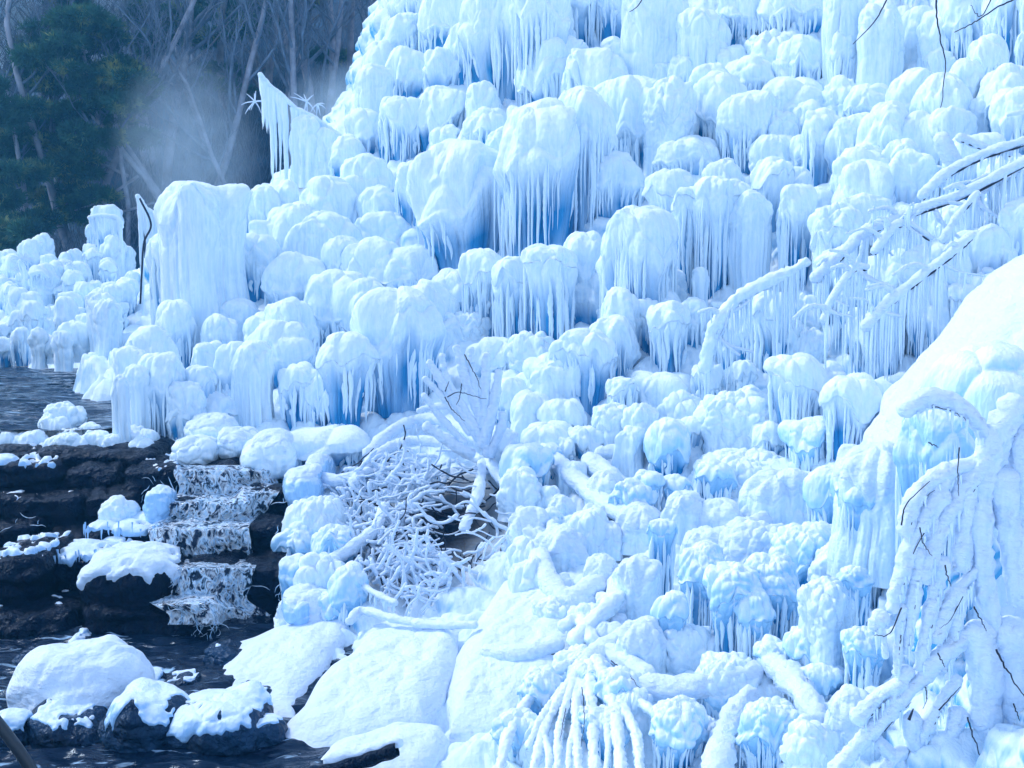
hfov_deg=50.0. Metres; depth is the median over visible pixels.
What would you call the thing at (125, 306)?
ice curtain
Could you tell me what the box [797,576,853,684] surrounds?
ice boss
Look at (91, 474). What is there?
rock ledge
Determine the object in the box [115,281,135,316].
ice curtain
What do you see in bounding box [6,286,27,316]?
ice curtain
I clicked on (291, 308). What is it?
ice curtain
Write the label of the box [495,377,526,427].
ice dome
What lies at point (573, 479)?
snowy bough
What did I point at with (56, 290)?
ice curtain
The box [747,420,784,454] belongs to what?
ice mushroom
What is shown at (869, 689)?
snowy bough
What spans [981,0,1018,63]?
ice curtain
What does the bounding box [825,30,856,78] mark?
ice dome
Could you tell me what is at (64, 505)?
rock ledge
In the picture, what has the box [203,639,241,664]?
boulder
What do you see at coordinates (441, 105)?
ice curtain
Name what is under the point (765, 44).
ice boss
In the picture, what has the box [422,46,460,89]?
ice dome
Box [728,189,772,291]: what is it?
ice column
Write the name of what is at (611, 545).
snow lump
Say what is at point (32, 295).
ice curtain
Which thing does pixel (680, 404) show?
ice boss
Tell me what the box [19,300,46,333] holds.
ice curtain
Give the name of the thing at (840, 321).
ice curtain
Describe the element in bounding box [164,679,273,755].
boulder
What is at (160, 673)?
boulder
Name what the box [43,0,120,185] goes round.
bare tree
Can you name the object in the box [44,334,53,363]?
ice curtain
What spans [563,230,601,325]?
ice curtain
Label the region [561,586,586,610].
snow lump
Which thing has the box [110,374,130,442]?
ice column
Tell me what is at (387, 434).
snowy bough
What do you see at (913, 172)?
ice curtain
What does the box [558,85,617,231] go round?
ice curtain
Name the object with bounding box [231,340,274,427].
ice column
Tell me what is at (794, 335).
ice boss
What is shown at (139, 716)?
boulder
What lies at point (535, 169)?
ice curtain
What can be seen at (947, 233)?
iced branch
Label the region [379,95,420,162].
ice curtain
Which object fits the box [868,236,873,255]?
ice curtain
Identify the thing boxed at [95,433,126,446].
snow lump
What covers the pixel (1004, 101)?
ice dome
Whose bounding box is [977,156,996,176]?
ice curtain
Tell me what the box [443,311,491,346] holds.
ice boss
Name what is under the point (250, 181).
undergrowth
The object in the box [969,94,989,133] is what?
ice boss
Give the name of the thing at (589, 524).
snow lump
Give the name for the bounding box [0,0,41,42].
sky
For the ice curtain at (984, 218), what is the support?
attached to the hill slope
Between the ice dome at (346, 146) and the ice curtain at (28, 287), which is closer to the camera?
the ice dome at (346, 146)
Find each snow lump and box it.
[0,431,17,443]
[12,432,23,443]
[18,429,47,444]
[40,416,73,437]
[41,401,87,426]
[42,435,56,446]
[54,432,80,445]
[56,428,82,435]
[71,437,87,446]
[79,421,101,434]
[81,430,108,444]
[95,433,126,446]
[128,436,153,447]
[130,424,143,440]
[140,428,159,440]
[496,466,541,521]
[501,505,549,551]
[503,535,540,579]
[507,556,541,592]
[521,526,545,538]
[525,587,538,597]
[531,595,566,618]
[534,525,588,573]
[537,485,559,508]
[540,442,562,480]
[545,506,563,523]
[545,523,568,529]
[548,493,576,515]
[556,437,575,460]
[558,460,586,495]
[559,572,573,586]
[561,514,572,523]
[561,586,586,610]
[564,595,595,604]
[566,602,609,632]
[567,425,603,459]
[569,507,608,555]
[582,503,609,520]
[592,402,626,445]
[595,591,605,603]
[595,621,621,636]
[598,520,622,560]
[608,477,657,505]
[609,613,626,623]
[615,501,660,555]
[721,454,761,497]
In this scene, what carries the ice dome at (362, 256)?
on the hill slope
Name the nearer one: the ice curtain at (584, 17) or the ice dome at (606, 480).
the ice dome at (606, 480)
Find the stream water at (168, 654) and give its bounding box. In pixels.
[0,614,352,767]
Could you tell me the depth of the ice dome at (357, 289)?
14.95 m
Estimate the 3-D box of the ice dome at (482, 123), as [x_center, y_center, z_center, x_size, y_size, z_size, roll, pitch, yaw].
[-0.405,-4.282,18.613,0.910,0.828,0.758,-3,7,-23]
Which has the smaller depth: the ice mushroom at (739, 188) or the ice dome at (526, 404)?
the ice dome at (526, 404)
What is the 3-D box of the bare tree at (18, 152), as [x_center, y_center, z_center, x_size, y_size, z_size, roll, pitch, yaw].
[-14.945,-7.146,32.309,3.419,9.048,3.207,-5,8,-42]
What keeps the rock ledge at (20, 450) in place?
on the hill slope
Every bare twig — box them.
[853,0,886,43]
[935,0,945,107]
[954,0,1012,32]
[970,0,990,16]
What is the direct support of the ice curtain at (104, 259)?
on the hill slope
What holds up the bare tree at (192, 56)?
on the forest hill
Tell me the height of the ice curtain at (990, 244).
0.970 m
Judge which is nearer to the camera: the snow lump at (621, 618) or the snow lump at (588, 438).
the snow lump at (621, 618)
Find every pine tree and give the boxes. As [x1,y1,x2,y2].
[0,0,165,239]
[0,72,48,251]
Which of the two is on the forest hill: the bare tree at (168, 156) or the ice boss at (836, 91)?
the bare tree at (168, 156)
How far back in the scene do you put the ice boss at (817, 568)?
8.00 m
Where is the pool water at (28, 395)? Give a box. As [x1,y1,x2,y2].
[0,363,111,431]
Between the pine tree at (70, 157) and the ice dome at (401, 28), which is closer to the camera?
the ice dome at (401, 28)
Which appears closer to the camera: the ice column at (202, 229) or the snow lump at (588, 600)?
the snow lump at (588, 600)
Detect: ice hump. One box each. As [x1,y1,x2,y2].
[826,442,900,588]
[892,409,975,615]
[904,340,1023,600]
[957,454,1009,658]
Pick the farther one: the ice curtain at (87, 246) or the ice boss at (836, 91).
the ice curtain at (87, 246)
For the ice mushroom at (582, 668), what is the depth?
7.27 m
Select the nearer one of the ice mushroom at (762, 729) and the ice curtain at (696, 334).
the ice mushroom at (762, 729)
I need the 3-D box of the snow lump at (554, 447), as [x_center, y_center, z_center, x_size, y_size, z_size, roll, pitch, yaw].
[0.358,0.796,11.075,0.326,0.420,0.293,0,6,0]
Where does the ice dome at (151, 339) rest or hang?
on the hill slope
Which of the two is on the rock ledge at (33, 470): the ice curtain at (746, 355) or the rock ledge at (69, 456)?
the rock ledge at (69, 456)
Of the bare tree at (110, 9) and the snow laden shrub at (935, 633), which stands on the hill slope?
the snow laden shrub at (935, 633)
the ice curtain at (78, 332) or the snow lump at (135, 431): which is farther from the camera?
the ice curtain at (78, 332)
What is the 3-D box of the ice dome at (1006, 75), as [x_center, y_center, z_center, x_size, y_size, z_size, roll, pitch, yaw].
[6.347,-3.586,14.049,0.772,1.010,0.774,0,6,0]
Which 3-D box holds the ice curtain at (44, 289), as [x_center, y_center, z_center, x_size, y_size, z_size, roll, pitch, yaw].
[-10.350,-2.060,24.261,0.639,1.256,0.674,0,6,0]
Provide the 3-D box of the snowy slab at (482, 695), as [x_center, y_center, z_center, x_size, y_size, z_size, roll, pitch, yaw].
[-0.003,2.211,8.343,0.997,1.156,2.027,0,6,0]
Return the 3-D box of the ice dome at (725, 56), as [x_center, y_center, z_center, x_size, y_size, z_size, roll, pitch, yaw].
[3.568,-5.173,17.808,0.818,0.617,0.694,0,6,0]
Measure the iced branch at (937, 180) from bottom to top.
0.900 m
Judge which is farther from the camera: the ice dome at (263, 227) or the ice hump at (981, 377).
the ice dome at (263, 227)
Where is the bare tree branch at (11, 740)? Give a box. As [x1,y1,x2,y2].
[0,716,37,767]
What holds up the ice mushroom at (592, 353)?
on the hill slope
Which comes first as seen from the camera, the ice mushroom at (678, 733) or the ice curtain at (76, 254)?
the ice mushroom at (678, 733)
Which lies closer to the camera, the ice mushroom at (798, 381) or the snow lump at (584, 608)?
the snow lump at (584, 608)
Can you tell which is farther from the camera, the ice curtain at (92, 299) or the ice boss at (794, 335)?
the ice curtain at (92, 299)
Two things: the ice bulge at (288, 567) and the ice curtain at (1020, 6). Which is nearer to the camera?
the ice bulge at (288, 567)
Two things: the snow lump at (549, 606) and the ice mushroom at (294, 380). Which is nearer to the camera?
the snow lump at (549, 606)
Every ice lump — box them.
[68,628,91,642]
[98,495,140,521]
[142,484,176,523]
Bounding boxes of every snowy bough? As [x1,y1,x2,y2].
[321,467,372,487]
[329,502,387,561]
[345,606,478,629]
[348,435,483,487]
[362,412,476,457]
[362,583,397,612]
[458,458,486,533]
[481,636,564,661]
[484,458,499,485]
[528,546,606,597]
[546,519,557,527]
[551,452,639,528]
[572,626,620,663]
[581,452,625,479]
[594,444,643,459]
[605,642,655,674]
[606,564,625,612]
[637,659,763,703]
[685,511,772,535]
[701,684,760,767]
[756,650,826,722]
[865,685,876,692]
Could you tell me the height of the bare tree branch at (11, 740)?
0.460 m
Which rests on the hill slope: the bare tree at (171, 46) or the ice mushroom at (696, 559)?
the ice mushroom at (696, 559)
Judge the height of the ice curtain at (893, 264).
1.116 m
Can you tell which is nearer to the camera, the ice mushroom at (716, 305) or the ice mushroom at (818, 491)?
the ice mushroom at (818, 491)
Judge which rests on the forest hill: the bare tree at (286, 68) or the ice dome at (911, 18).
the bare tree at (286, 68)
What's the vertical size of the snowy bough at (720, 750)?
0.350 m
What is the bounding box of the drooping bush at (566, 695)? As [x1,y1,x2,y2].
[495,589,653,767]
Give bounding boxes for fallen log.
[318,737,403,767]
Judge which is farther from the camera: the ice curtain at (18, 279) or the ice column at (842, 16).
the ice curtain at (18, 279)
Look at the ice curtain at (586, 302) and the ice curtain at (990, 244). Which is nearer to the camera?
the ice curtain at (990, 244)
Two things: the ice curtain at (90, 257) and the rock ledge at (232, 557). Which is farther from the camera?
the ice curtain at (90, 257)
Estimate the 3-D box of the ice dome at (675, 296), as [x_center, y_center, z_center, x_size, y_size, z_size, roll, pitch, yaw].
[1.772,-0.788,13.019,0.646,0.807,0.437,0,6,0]
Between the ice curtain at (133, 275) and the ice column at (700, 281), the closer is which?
the ice column at (700, 281)
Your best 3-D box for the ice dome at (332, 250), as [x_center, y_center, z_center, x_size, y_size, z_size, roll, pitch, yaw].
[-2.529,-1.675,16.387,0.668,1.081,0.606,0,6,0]
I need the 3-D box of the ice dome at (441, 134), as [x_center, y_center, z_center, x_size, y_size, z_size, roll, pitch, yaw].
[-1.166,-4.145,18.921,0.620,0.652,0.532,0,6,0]
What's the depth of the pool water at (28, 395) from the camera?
15.80 m
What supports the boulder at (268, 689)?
in the stream water at (168, 654)
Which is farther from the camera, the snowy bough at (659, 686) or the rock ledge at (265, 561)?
the rock ledge at (265, 561)
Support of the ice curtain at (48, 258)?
attached to the hill slope
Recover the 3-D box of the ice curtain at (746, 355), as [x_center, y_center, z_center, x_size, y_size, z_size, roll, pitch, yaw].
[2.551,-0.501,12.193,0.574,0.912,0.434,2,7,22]
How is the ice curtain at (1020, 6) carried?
attached to the hill slope
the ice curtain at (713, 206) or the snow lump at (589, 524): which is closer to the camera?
the snow lump at (589, 524)
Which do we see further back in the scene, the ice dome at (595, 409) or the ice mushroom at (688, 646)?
the ice dome at (595, 409)
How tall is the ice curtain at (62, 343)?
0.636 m
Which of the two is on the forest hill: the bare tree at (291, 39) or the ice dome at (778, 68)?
the bare tree at (291, 39)
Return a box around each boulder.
[0,707,32,746]
[6,634,154,710]
[12,644,47,664]
[26,699,107,747]
[76,541,185,611]
[97,677,190,752]
[153,667,165,679]
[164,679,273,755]
[165,668,200,686]
[169,434,219,464]
[183,412,238,437]
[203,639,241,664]
[216,426,258,458]
[232,680,271,693]
[239,428,299,479]
[256,713,287,747]
[281,583,309,624]
[282,463,323,505]
[305,453,335,472]
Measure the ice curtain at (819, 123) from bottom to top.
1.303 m
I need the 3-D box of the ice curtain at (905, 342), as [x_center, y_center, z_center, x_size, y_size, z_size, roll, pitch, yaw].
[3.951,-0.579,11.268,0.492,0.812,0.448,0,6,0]
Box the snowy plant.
[416,344,518,459]
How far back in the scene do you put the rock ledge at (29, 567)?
9.95 m
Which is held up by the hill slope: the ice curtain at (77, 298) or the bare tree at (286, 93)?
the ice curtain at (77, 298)
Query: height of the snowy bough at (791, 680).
0.433 m
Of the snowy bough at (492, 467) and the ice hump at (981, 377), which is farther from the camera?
the snowy bough at (492, 467)
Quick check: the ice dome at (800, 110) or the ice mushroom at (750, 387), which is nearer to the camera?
the ice mushroom at (750, 387)
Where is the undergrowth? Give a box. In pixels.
[10,0,368,265]
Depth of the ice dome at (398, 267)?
15.84 m
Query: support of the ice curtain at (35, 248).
on the hill slope
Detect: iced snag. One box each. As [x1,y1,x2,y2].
[10,250,36,288]
[29,260,75,288]
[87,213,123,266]
[135,194,157,315]
[242,72,315,185]
[294,103,342,135]
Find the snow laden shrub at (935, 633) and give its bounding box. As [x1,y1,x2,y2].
[827,386,1023,767]
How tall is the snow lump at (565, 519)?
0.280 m
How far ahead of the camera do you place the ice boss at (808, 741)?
5.88 m
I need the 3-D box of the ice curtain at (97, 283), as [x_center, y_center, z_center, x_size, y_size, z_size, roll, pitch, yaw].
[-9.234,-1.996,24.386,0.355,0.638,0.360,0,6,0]
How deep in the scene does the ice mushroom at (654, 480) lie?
9.76 m
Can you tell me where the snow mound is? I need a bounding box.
[860,254,1023,443]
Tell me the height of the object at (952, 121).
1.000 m
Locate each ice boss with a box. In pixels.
[165,380,206,440]
[221,384,228,395]
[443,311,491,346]
[503,330,554,371]
[620,402,658,457]
[642,75,697,175]
[656,389,700,419]
[677,268,687,302]
[691,447,781,475]
[693,390,768,453]
[694,651,759,718]
[701,157,744,182]
[718,519,784,563]
[743,29,796,62]
[767,110,799,136]
[779,713,838,767]
[786,319,803,355]
[793,327,828,363]
[795,292,822,330]
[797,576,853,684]
[807,542,830,581]
[821,360,845,415]
[822,74,855,116]
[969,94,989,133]
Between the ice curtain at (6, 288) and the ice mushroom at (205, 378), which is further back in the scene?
the ice curtain at (6, 288)
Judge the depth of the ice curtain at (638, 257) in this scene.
12.79 m
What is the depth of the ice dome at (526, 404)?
11.73 m
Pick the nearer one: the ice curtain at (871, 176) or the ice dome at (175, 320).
the ice curtain at (871, 176)
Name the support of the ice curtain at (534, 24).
attached to the hill slope
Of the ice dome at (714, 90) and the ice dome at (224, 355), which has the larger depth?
the ice dome at (714, 90)
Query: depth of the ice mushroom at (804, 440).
10.09 m
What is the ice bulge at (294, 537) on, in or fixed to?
attached to the hill slope
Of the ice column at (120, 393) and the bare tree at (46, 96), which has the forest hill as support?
the bare tree at (46, 96)
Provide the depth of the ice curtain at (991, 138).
12.32 m
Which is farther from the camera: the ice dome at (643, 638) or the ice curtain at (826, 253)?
the ice curtain at (826, 253)
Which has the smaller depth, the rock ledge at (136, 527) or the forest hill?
the rock ledge at (136, 527)
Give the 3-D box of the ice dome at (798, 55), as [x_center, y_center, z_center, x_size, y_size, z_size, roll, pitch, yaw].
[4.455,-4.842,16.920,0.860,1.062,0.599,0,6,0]
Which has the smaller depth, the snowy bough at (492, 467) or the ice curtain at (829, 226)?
the snowy bough at (492, 467)
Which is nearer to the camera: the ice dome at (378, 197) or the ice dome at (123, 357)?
the ice dome at (123, 357)
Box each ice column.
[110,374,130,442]
[123,364,152,429]
[153,180,251,343]
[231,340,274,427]
[355,63,392,113]
[675,6,731,73]
[691,267,709,306]
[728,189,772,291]
[821,0,864,83]
[855,0,904,85]
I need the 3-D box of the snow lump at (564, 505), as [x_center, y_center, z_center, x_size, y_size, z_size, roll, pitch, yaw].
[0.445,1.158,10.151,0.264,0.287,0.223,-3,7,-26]
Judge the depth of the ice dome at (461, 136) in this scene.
18.55 m
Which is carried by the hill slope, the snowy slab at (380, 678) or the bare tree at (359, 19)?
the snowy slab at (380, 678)
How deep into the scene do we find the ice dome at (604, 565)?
8.55 m
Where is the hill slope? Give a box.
[0,0,1023,767]
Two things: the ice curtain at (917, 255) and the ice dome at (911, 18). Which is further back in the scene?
the ice dome at (911, 18)
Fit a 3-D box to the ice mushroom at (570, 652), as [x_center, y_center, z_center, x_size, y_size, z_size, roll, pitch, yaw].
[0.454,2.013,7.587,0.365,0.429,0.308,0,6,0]
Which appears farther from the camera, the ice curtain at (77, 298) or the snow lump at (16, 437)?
the ice curtain at (77, 298)
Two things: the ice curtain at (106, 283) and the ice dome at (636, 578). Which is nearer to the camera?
the ice dome at (636, 578)
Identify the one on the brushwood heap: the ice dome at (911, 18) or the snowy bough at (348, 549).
the snowy bough at (348, 549)
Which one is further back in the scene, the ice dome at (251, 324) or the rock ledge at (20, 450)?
the ice dome at (251, 324)
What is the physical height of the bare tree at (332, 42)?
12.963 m
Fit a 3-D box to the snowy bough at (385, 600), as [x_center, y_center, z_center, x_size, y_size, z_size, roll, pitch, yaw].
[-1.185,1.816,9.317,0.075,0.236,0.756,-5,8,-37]
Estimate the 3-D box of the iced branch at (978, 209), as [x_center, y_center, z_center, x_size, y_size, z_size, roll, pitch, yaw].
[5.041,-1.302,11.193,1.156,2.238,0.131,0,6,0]
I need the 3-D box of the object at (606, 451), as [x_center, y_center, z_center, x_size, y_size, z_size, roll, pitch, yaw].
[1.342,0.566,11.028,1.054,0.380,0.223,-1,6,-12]
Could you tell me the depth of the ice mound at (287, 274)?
15.91 m
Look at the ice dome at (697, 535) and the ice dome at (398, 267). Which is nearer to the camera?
the ice dome at (697, 535)
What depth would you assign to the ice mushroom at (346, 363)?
12.83 m
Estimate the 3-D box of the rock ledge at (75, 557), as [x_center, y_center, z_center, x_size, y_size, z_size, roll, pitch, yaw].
[-3.983,1.784,10.887,0.959,0.666,1.304,0,6,0]
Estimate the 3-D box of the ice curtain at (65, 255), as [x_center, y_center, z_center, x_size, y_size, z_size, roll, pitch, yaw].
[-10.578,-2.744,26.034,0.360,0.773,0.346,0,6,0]
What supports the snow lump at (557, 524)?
on the hill slope
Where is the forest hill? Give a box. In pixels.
[0,0,367,268]
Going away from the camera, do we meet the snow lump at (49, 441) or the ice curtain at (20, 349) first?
the snow lump at (49, 441)
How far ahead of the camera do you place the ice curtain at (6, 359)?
20.91 m
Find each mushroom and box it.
[165,408,190,439]
[185,364,217,397]
[205,391,237,418]
[277,361,318,430]
[290,424,370,468]
[315,331,379,426]
[458,248,501,336]
[490,707,536,766]
[498,442,554,485]
[517,664,563,715]
[519,718,567,767]
[520,420,571,443]
[536,398,586,426]
[548,328,617,416]
[552,644,587,677]
[561,677,585,723]
[564,660,610,681]
[578,702,629,767]
[593,665,641,705]
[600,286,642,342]
[604,687,655,741]
[605,376,639,406]
[632,469,665,510]
[638,298,657,355]
[641,168,694,212]
[643,417,690,475]
[646,300,690,372]
[646,518,677,595]
[648,695,708,767]
[650,590,689,631]
[660,473,693,510]
[663,623,714,674]
[677,540,724,628]
[681,416,703,449]
[690,364,723,399]
[695,457,737,499]
[697,694,730,718]
[702,561,762,652]
[702,716,715,752]
[710,302,722,317]
[727,178,750,284]
[728,360,757,390]
[733,587,775,659]
[735,695,798,767]
[739,384,764,397]
[744,552,799,640]
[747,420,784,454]
[749,156,794,232]
[749,290,788,372]
[752,634,783,663]
[763,352,828,455]
[768,520,831,586]
[777,415,826,470]
[782,625,810,665]
[800,662,844,701]
[802,465,835,523]
[818,372,881,462]
[834,481,881,608]
[835,565,873,627]
[840,625,884,689]
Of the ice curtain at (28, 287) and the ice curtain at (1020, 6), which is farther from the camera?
the ice curtain at (28, 287)
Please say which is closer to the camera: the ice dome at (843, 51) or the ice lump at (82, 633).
the ice lump at (82, 633)
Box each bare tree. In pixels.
[0,0,30,211]
[0,0,40,211]
[0,0,55,211]
[0,0,74,251]
[0,0,93,248]
[0,0,94,214]
[0,5,35,97]
[15,0,201,204]
[27,0,122,96]
[40,0,173,245]
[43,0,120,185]
[95,0,179,176]
[114,0,241,184]
[116,0,229,145]
[133,0,174,191]
[136,0,246,192]
[171,0,189,92]
[181,0,346,96]
[189,0,292,185]
[191,46,196,62]
[216,0,227,123]
[246,0,325,168]
[247,5,261,74]
[255,0,327,107]
[263,0,278,129]
[277,0,303,145]
[280,5,285,61]
[283,0,363,115]
[284,0,367,114]
[326,0,335,104]
[336,0,375,43]
[345,0,356,86]
[355,0,368,22]
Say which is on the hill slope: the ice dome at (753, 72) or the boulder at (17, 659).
the ice dome at (753, 72)
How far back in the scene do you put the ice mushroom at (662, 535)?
8.59 m
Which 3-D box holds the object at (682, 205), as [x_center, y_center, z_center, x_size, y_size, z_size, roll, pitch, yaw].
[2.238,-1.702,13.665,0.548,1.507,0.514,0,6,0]
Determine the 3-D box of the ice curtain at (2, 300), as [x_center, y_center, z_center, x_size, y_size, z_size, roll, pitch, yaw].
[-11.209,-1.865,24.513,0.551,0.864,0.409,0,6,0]
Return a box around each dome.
[112,345,146,382]
[125,325,181,361]
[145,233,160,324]
[155,299,197,368]
[191,340,221,367]
[200,313,238,343]
[213,341,242,399]
[220,298,259,341]
[242,311,264,341]
[247,320,315,389]
[248,217,272,236]
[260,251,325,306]
[267,200,318,254]
[276,179,298,204]
[283,210,362,259]
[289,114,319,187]
[300,175,358,223]
[314,127,339,176]
[321,235,358,269]
[328,133,366,176]
[339,277,383,331]
[340,236,397,277]
[342,175,365,195]
[344,107,378,153]
[354,211,410,242]
[356,184,399,217]
[361,39,394,67]
[366,246,439,288]
[377,96,390,161]
[385,12,420,50]
[387,0,421,17]
[394,160,415,226]
[417,0,462,53]
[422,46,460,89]
[428,124,459,149]
[432,267,461,310]
[443,23,466,84]
[457,133,466,139]
[460,106,506,143]
[464,336,508,377]
[465,80,501,119]
[490,426,518,463]
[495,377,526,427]
[510,389,549,442]
[513,35,588,105]
[515,372,524,379]
[522,352,580,400]
[560,47,628,93]
[583,553,617,580]
[585,467,623,504]
[591,404,604,425]
[600,36,619,54]
[611,425,644,477]
[612,553,661,619]
[615,615,667,673]
[619,0,688,77]
[631,370,687,407]
[651,135,721,175]
[652,62,668,80]
[660,290,680,302]
[660,489,704,544]
[667,54,691,81]
[679,525,722,553]
[688,62,728,85]
[693,70,746,149]
[697,497,742,527]
[716,44,746,66]
[725,54,774,90]
[727,516,751,526]
[737,467,809,524]
[748,134,791,172]
[761,76,823,112]
[772,59,787,76]
[775,34,821,79]
[789,134,801,166]
[793,99,821,133]
[793,166,813,185]
[814,186,832,207]
[823,684,881,760]
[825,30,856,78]
[842,83,888,116]
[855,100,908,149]
[874,379,891,395]
[885,67,932,112]
[901,5,932,63]
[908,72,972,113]
[916,8,947,67]
[923,50,955,72]
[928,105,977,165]
[949,58,985,98]
[967,33,1009,75]
[976,62,1023,131]
[988,86,1023,154]
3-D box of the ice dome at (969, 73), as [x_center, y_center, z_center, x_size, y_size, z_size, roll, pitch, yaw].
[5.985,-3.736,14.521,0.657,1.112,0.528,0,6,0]
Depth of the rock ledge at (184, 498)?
11.15 m
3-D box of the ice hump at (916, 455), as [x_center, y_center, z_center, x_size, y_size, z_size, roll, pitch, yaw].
[2.364,0.690,6.137,0.498,1.272,0.437,0,6,0]
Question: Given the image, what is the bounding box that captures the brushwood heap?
[322,424,512,615]
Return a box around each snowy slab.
[223,619,348,717]
[285,626,462,747]
[321,722,450,767]
[353,617,435,651]
[447,580,568,742]
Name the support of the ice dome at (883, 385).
on the hill slope
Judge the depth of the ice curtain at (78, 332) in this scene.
17.16 m
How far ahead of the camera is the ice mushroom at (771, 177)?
13.91 m
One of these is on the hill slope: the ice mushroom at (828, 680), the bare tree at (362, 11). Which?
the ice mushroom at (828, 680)
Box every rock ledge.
[0,442,68,490]
[0,443,41,457]
[0,486,92,530]
[0,516,48,547]
[0,531,73,604]
[0,589,83,638]
[36,435,174,468]
[50,521,91,538]
[53,536,142,590]
[64,461,127,488]
[82,593,212,635]
[83,511,163,541]
[84,484,145,521]
[124,450,179,501]
[177,457,239,492]
[177,496,195,500]
[180,549,247,564]
[243,548,286,614]
[249,513,284,552]
[250,479,287,514]
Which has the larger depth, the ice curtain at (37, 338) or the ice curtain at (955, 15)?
the ice curtain at (37, 338)
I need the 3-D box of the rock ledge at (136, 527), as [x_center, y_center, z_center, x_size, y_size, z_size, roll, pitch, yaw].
[-3.797,1.557,11.377,0.925,0.596,1.302,0,6,0]
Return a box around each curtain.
[0,251,8,274]
[0,253,18,277]
[0,274,11,285]
[0,281,18,311]
[0,323,10,337]
[0,336,12,366]
[3,249,16,252]
[3,283,18,315]
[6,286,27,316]
[8,310,20,332]
[10,326,30,366]
[14,272,22,286]
[16,291,43,310]
[17,239,45,271]
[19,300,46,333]
[22,279,29,290]
[27,262,58,305]
[27,327,48,368]
[32,233,54,254]
[40,253,56,263]
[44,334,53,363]
[45,306,53,317]
[50,260,65,285]
[50,330,73,371]
[52,285,62,300]
[53,296,79,330]
[57,291,82,306]
[57,319,89,362]
[58,252,72,260]
[60,269,83,291]
[63,260,92,282]
[67,248,82,261]
[73,281,93,309]
[75,313,86,322]
[78,307,85,313]
[82,243,96,252]
[82,247,102,280]
[84,290,116,351]
[85,224,99,246]
[90,204,123,244]
[90,280,101,288]
[92,298,123,356]
[98,257,117,282]
[99,234,126,280]
[99,259,117,282]
[101,281,115,290]
[103,284,123,302]
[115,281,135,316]
[118,277,139,305]
[119,302,129,329]
[125,246,135,273]
[125,271,140,281]
[137,351,185,436]
[245,232,279,301]
[246,190,253,232]
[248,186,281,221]
[264,296,318,368]
[303,268,364,346]
[304,374,327,426]
[340,153,394,191]
[350,286,447,418]
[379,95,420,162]
[385,45,424,97]
[406,138,498,269]
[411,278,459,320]
[416,85,465,151]
[456,0,517,104]
[485,126,503,150]
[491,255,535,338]
[493,97,579,257]
[509,0,575,106]
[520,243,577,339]
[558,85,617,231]
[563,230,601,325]
[571,0,597,47]
[574,273,599,324]
[587,151,644,218]
[589,314,641,377]
[594,75,656,168]
[595,205,677,317]
[596,0,621,43]
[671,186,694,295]
[682,297,710,349]
[692,175,733,298]
[715,90,782,174]
[716,0,759,44]
[716,324,740,369]
[729,302,754,362]
[756,0,822,34]
[775,183,817,290]
[799,107,840,186]
[807,201,862,296]
[812,246,868,323]
[824,112,868,174]
[828,146,889,193]
[831,159,895,204]
[833,265,857,342]
[841,192,893,255]
[843,143,882,152]
[844,307,867,353]
[848,315,864,372]
[859,312,905,378]
[862,248,904,313]
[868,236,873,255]
[873,219,912,250]
[881,138,920,161]
[882,293,911,353]
[888,148,940,204]
[893,201,908,210]
[897,239,971,353]
[902,110,939,160]
[906,281,950,359]
[919,207,942,238]
[934,199,965,238]
[937,0,982,59]
[940,132,1005,199]
[947,283,977,317]
[951,213,976,240]
[954,223,1017,273]
[957,272,989,285]
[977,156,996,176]
[980,205,999,226]
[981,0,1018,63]
[984,153,1023,198]
[985,194,1005,206]
[996,196,1023,255]
[1014,31,1023,65]
[1015,0,1023,33]
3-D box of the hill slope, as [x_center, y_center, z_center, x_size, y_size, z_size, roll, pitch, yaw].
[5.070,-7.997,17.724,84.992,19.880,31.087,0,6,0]
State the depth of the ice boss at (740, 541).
8.62 m
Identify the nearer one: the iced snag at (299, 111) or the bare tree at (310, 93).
the iced snag at (299, 111)
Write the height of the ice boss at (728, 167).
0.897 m
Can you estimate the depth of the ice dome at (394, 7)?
22.98 m
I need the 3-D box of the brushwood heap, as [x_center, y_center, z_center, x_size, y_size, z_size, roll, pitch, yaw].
[-0.883,1.225,10.647,1.981,1.383,3.262,-3,7,-23]
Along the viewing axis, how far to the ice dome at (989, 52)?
14.37 m
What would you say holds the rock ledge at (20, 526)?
on the hill slope
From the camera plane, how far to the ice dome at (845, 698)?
6.03 m
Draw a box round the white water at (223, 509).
[2,465,286,638]
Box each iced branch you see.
[697,257,810,395]
[792,241,894,373]
[809,156,1023,315]
[845,202,933,304]
[850,231,985,380]
[917,136,1023,222]
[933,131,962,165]
[939,190,979,243]
[955,133,1012,163]
[956,156,1023,229]
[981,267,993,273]
[1006,109,1023,116]
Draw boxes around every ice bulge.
[270,521,313,555]
[275,600,286,625]
[278,553,303,599]
[281,495,354,532]
[287,583,326,624]
[293,551,344,588]
[310,523,357,563]
[317,591,338,620]
[327,560,368,626]
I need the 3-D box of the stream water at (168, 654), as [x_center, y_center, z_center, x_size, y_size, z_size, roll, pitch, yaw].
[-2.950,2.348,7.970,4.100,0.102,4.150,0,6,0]
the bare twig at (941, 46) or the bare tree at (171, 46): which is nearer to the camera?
the bare twig at (941, 46)

